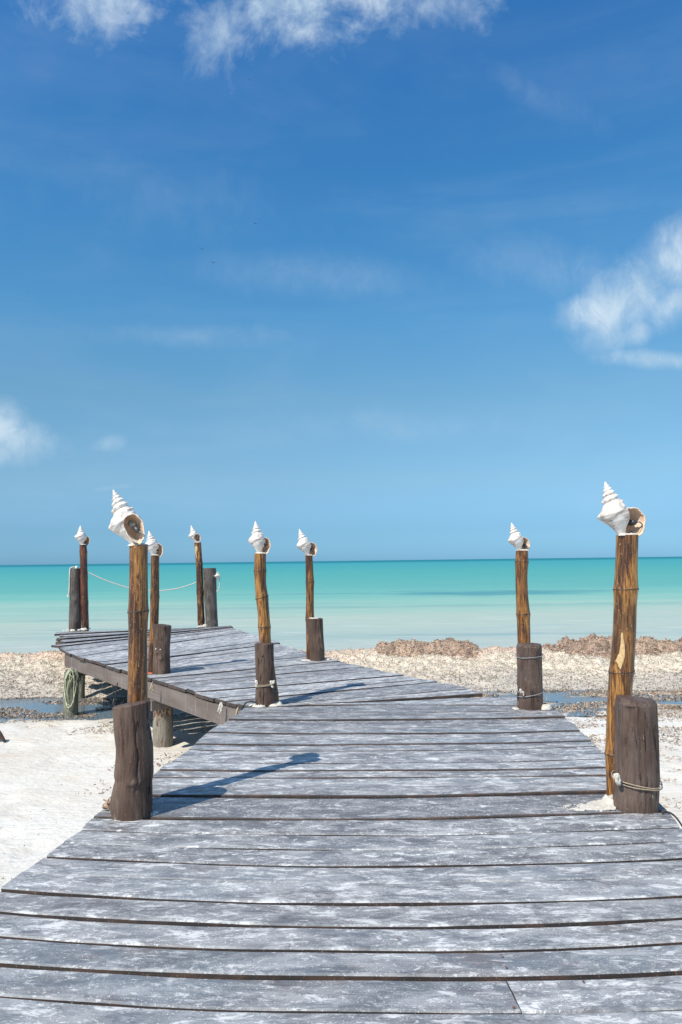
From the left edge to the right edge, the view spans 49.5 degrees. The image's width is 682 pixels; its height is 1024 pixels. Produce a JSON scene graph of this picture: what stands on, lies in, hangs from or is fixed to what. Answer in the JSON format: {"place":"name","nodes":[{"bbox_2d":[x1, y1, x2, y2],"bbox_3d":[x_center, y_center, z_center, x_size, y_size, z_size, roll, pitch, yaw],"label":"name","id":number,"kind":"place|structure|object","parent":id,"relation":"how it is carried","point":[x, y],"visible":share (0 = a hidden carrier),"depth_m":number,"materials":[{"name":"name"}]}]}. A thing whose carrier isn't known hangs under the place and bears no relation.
{"place":"outdoors","nodes":[
{"label":"outdoors","id":0,"kind":"place"},
{"bbox_2d":[102,797,110,810],"bbox_3d":[-1.495,1.893,4.805,0.113,0.084,0.074,1,-4,-25],"label":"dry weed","id":1,"kind":"object","parent":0,"point":[107,803],"visible":0.4,"depth_m":4.79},
{"bbox_2d":[0,557,681,653],"bbox_3d":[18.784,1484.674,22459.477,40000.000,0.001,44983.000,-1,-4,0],"label":"sea","id":2,"kind":"structure","parent":0,"point":[364,604],"depth_m":50.85,"materials":[{"name":"liquid"}]},
{"bbox_2d":[375,637,481,658],"bbox_3d":[2.122,3.493,18.173,2.639,0.881,1.349,-1,-4,0],"label":"seaweed heap","id":3,"kind":"object","parent":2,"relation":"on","point":[446,646],"visible":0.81,"depth_m":17.87,"materials":[{"name":"brown plant"}]},
{"bbox_2d":[542,633,681,658],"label":"seaweed heap","id":4,"kind":"object","parent":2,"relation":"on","point":[595,645],"visible":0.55,"depth_m":17.71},
{"bbox_2d":[0,689,681,891],"bbox_3d":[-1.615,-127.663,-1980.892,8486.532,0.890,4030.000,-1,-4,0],"label":"sand","id":5,"kind":"structure","parent":0,"point":[27,840],"depth_m":9.30,"materials":[{"name":"beige sand"}]},
{"bbox_2d":[0,731,6,742],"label":"driftwood","id":6,"kind":"object","parent":5,"relation":"on","point":[2,738],"visible":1,"depth_m":10.94,"materials":[{"name":"wood"}]},
{"bbox_2d":[0,626,681,1023],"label":"wooden boardwalk","id":7,"kind":"structure","parent":5,"relation":"on","point":[334,842],"depth_m":3.78,"materials":[{"name":"grey wood"}]},
{"bbox_2d":[63,667,85,707],"bbox_3d":[-4.706,3.083,13.159,0.260,0.699,0.528,-1,-4,10],"label":"rope tangle","id":8,"kind":"object","parent":7,"relation":"hanging from","point":[73,676],"visible":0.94,"depth_m":12.94,"materials":[{"name":"beige fabric"}]},
{"bbox_2d":[62,568,90,631],"bbox_3d":[-6.448,2.276,18.069,0.577,1.800,0.700,-1,-4,0],"label":"wooden post","id":9,"kind":"object","parent":7,"relation":"on","point":[75,623],"visible":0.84,"depth_m":18.16,"materials":[{"name":"grey wood"}]},
{"bbox_2d":[67,567,74,596],"bbox_3d":[-6.638,1.714,18.256,0.258,0.732,0.082,3,-5,-42],"label":"draped rope","id":10,"kind":"object","parent":9,"relation":"hanging from","point":[69,581],"visible":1,"depth_m":18.19,"materials":[{"name":"white fabric"}]},
{"bbox_2d":[79,544,88,630],"bbox_3d":[-6.347,1.869,18.273,0.251,2.157,0.209,-1,-4,0],"label":"bamboo pole","id":11,"kind":"object","parent":9,"relation":"attached to","point":[84,603],"visible":1,"depth_m":18.21,"materials":[{"name":"wood"}]},
{"bbox_2d":[75,525,89,544],"bbox_3d":[-6.442,0.590,18.390,0.351,0.510,0.293,2,-5,-36],"label":"conch shell lamp","id":12,"kind":"object","parent":11,"relation":"on","point":[81,537],"visible":1,"depth_m":18.30,"materials":[{"name":"white"}]},
{"bbox_2d":[112,682,117,705],"bbox_3d":[-3.192,2.574,10.455,0.077,0.326,0.044,-1,-4,0],"label":"plumb bob","id":13,"kind":"object","parent":7,"relation":"hanging from","point":[114,699],"visible":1,"depth_m":10.45,"materials":[{"name":"grey metal"}]},
{"bbox_2d":[110,700,158,820],"bbox_3d":[-1.317,1.720,4.722,0.288,1.023,0.248,-1,-4,0],"label":"wooden post","id":14,"kind":"object","parent":7,"relation":"on","point":[131,796],"visible":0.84,"depth_m":4.64,"materials":[{"name":"brown wood"}]},
{"bbox_2d":[127,543,148,702],"bbox_3d":[-1.360,1.107,4.950,0.149,1.798,0.149,-1,-4,0],"label":"bamboo pole","id":15,"kind":"object","parent":7,"relation":"on","point":[138,610],"visible":0.59,"depth_m":4.92,"materials":[{"name":"brown wood"}]},
{"bbox_2d":[108,489,144,543],"bbox_3d":[-1.468,0.046,5.029,0.248,0.429,0.224,-23,-3,-1],"label":"conch shell lamp","id":16,"kind":"object","parent":15,"relation":"on","point":[126,523],"visible":0.98,"depth_m":4.97,"materials":[{"name":"white ceramic"}]},
{"bbox_2d":[148,554,159,671],"bbox_3d":[-2.787,1.526,11.010,0.171,1.794,0.146,-1,-4,0],"label":"bamboo pole","id":17,"kind":"object","parent":7,"relation":"on","point":[154,601],"visible":0.79,"depth_m":10.97,"materials":[{"name":"brown wood"}]},
{"bbox_2d":[145,531,162,556],"bbox_3d":[-2.826,0.479,11.099,0.270,0.402,0.223,1,-4,-26],"label":"conch shell lamp","id":18,"kind":"object","parent":17,"relation":"attached to","point":[155,547],"visible":0.94,"depth_m":11.04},
{"bbox_2d":[152,624,170,674],"bbox_3d":[-2.620,2.144,10.806,0.270,1.011,0.273,-1,-4,0],"label":"wooden post","id":19,"kind":"object","parent":7,"relation":"on","point":[161,646],"visible":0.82,"depth_m":10.71,"materials":[{"name":"brown wood"}]},
{"bbox_2d":[197,568,217,626],"bbox_3d":[-3.390,2.300,18.731,0.564,1.764,0.364,2,-4,-31],"label":"wooden post","id":20,"kind":"object","parent":7,"relation":"on","point":[210,596],"visible":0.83,"depth_m":18.66,"materials":[{"name":"grey wood"}]},
{"bbox_2d":[194,542,204,627],"bbox_3d":[-3.594,1.852,18.797,0.270,2.190,0.212,-1,-4,0],"label":"bamboo pole","id":21,"kind":"object","parent":20,"relation":"attached to","point":[199,587],"visible":0.98,"depth_m":18.73,"materials":[{"name":"brown wood"}]},
{"bbox_2d":[88,572,195,590],"bbox_3d":[-4.966,1.732,18.545,2.677,0.524,0.028,0,-4,-11],"label":"rope","id":22,"kind":"object","parent":21,"relation":"attached to","point":[148,590],"visible":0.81,"depth_m":18.45,"materials":[{"name":"fabric"}]},
{"bbox_2d":[188,526,200,541],"bbox_3d":[-3.745,0.562,18.892,0.299,0.456,0.246,0,-4,-14],"label":"conch shell lamp","id":23,"kind":"object","parent":21,"relation":"on","point":[194,536],"visible":1,"depth_m":18.82,"materials":[{"name":"white"}]},
{"bbox_2d":[217,702,222,713],"bbox_3d":[-1.377,2.233,8.423,0.072,0.134,0.036,-1,-4,0],"label":"twine clump","id":24,"kind":"object","parent":7,"relation":"attached to","point":[220,707],"visible":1,"depth_m":8.41,"materials":[{"name":"white fabric"}]},
{"bbox_2d":[249,642,282,706],"bbox_3d":[-0.845,1.964,8.274,0.383,0.992,0.261,-1,-4,0],"label":"wooden post","id":25,"kind":"object","parent":7,"relation":"on","point":[264,680],"visible":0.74,"depth_m":8.21,"materials":[{"name":"wood"}]},
{"bbox_2d":[254,552,278,701],"bbox_3d":[-0.855,1.345,8.481,0.293,1.774,0.157,-1,-4,0],"label":"bamboo pole","id":26,"kind":"object","parent":7,"relation":"on","point":[262,603],"visible":0.65,"depth_m":8.45,"materials":[{"name":"brown wood"}]},
{"bbox_2d":[248,521,270,553],"bbox_3d":[-0.956,0.298,8.564,0.241,0.390,0.202,1,-4,-21],"label":"conch shell lamp","id":27,"kind":"object","parent":26,"relation":"on","point":[258,541],"visible":0.99,"depth_m":8.51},
{"bbox_2d":[305,554,313,659],"bbox_3d":[-0.512,1.584,12.172,0.159,1.775,0.154,-1,-4,0],"label":"bamboo pole","id":28,"kind":"object","parent":7,"relation":"on","point":[309,587],"visible":0.76,"depth_m":12.14,"materials":[{"name":"brown wood"}]},
{"bbox_2d":[297,529,316,555],"bbox_3d":[-0.587,0.504,12.268,0.324,0.454,0.244,1,-4,-21],"label":"conch shell lamp","id":29,"kind":"object","parent":28,"relation":"on","point":[305,546],"visible":1,"depth_m":12.19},
{"bbox_2d":[302,617,329,660],"bbox_3d":[-0.419,2.205,11.986,0.485,0.988,0.270,-1,-4,0],"label":"wooden post","id":30,"kind":"object","parent":7,"relation":"on","point":[315,637],"visible":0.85,"depth_m":11.89,"materials":[{"name":"brown wood"}]},
{"bbox_2d":[515,549,530,643],"bbox_3d":[2.024,1.295,8.210,0.167,1.766,0.160,-1,-4,0],"label":"bamboo pole","id":31,"kind":"object","parent":7,"relation":"on","point":[523,613],"visible":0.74,"depth_m":8.18,"materials":[{"name":"brown wood"}]},
{"bbox_2d":[508,523,529,549],"bbox_3d":[1.976,0.282,8.293,0.221,0.329,0.170,1,-4,-23],"label":"conch shell lamp","id":32,"kind":"object","parent":31,"relation":"on","point":[517,540],"visible":1,"depth_m":8.24,"materials":[{"name":"white"}]},
{"bbox_2d":[512,642,543,709],"bbox_3d":[2.005,1.912,7.969,0.363,0.983,0.304,-1,-4,0],"label":"wooden post","id":33,"kind":"object","parent":7,"relation":"on","point":[529,695],"visible":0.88,"depth_m":7.87,"materials":[{"name":"brown wood"}]},
{"bbox_2d":[511,685,518,696],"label":"frayed threads","id":34,"kind":"object","parent":33,"relation":"attached to","point":[515,689],"visible":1,"depth_m":7.91,"materials":[{"name":"white fabric"}]},
{"bbox_2d":[541,704,552,709],"bbox_3d":[2.177,2.066,7.857,0.118,0.054,0.127,-3,-4,27],"label":"stone","id":35,"kind":"object","parent":7,"relation":"on","point":[546,707],"visible":1,"depth_m":7.83,"materials":[{"name":"white stone"}]},
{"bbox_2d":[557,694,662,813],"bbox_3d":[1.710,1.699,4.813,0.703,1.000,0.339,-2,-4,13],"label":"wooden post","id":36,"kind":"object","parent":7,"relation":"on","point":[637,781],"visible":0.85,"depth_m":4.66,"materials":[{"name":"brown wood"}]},
{"bbox_2d":[604,533,638,794],"bbox_3d":[1.896,1.052,4.967,0.292,1.826,0.172,-1,-4,0],"label":"bamboo pole","id":37,"kind":"object","parent":7,"relation":"on","point":[621,671],"visible":0.74,"depth_m":4.93,"materials":[{"name":"brown wood"}]},
{"bbox_2d":[597,481,645,535],"bbox_3d":[1.893,-0.013,5.057,0.289,0.395,0.208,0,-4,-17],"label":"conch shell lamp","id":38,"kind":"object","parent":37,"relation":"attached to","point":[617,515],"visible":0.96,"depth_m":5.00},
{"bbox_2d":[662,811,681,826],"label":"rope","id":39,"kind":"object","parent":7,"relation":"attached to","point":[664,812],"visible":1,"depth_m":4.60,"materials":[{"name":"beige fabric"}]},
{"bbox_2d":[0,646,681,698],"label":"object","id":40,"kind":"object","parent":5,"relation":"on","point":[40,674],"visible":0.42,"depth_m":16.15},
{"bbox_2d":[0,689,681,721],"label":"tide pool","id":41,"kind":"structure","parent":5,"relation":"on","point":[40,706],"depth_m":13.78,"materials":[{"name":"liquid"}]},
{"bbox_2d":[0,686,681,878],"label":"seaweed litter","id":42,"kind":"object","parent":5,"relation":"on","point":[82,715],"visible":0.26,"depth_m":13.04,"materials":[{"name":"brown plant"}]},
{"bbox_2d":[0,0,681,564],"label":"sky","id":43,"kind":"structure","parent":0,"point":[449,315],"materials":[{"name":"blue"}]}
]}

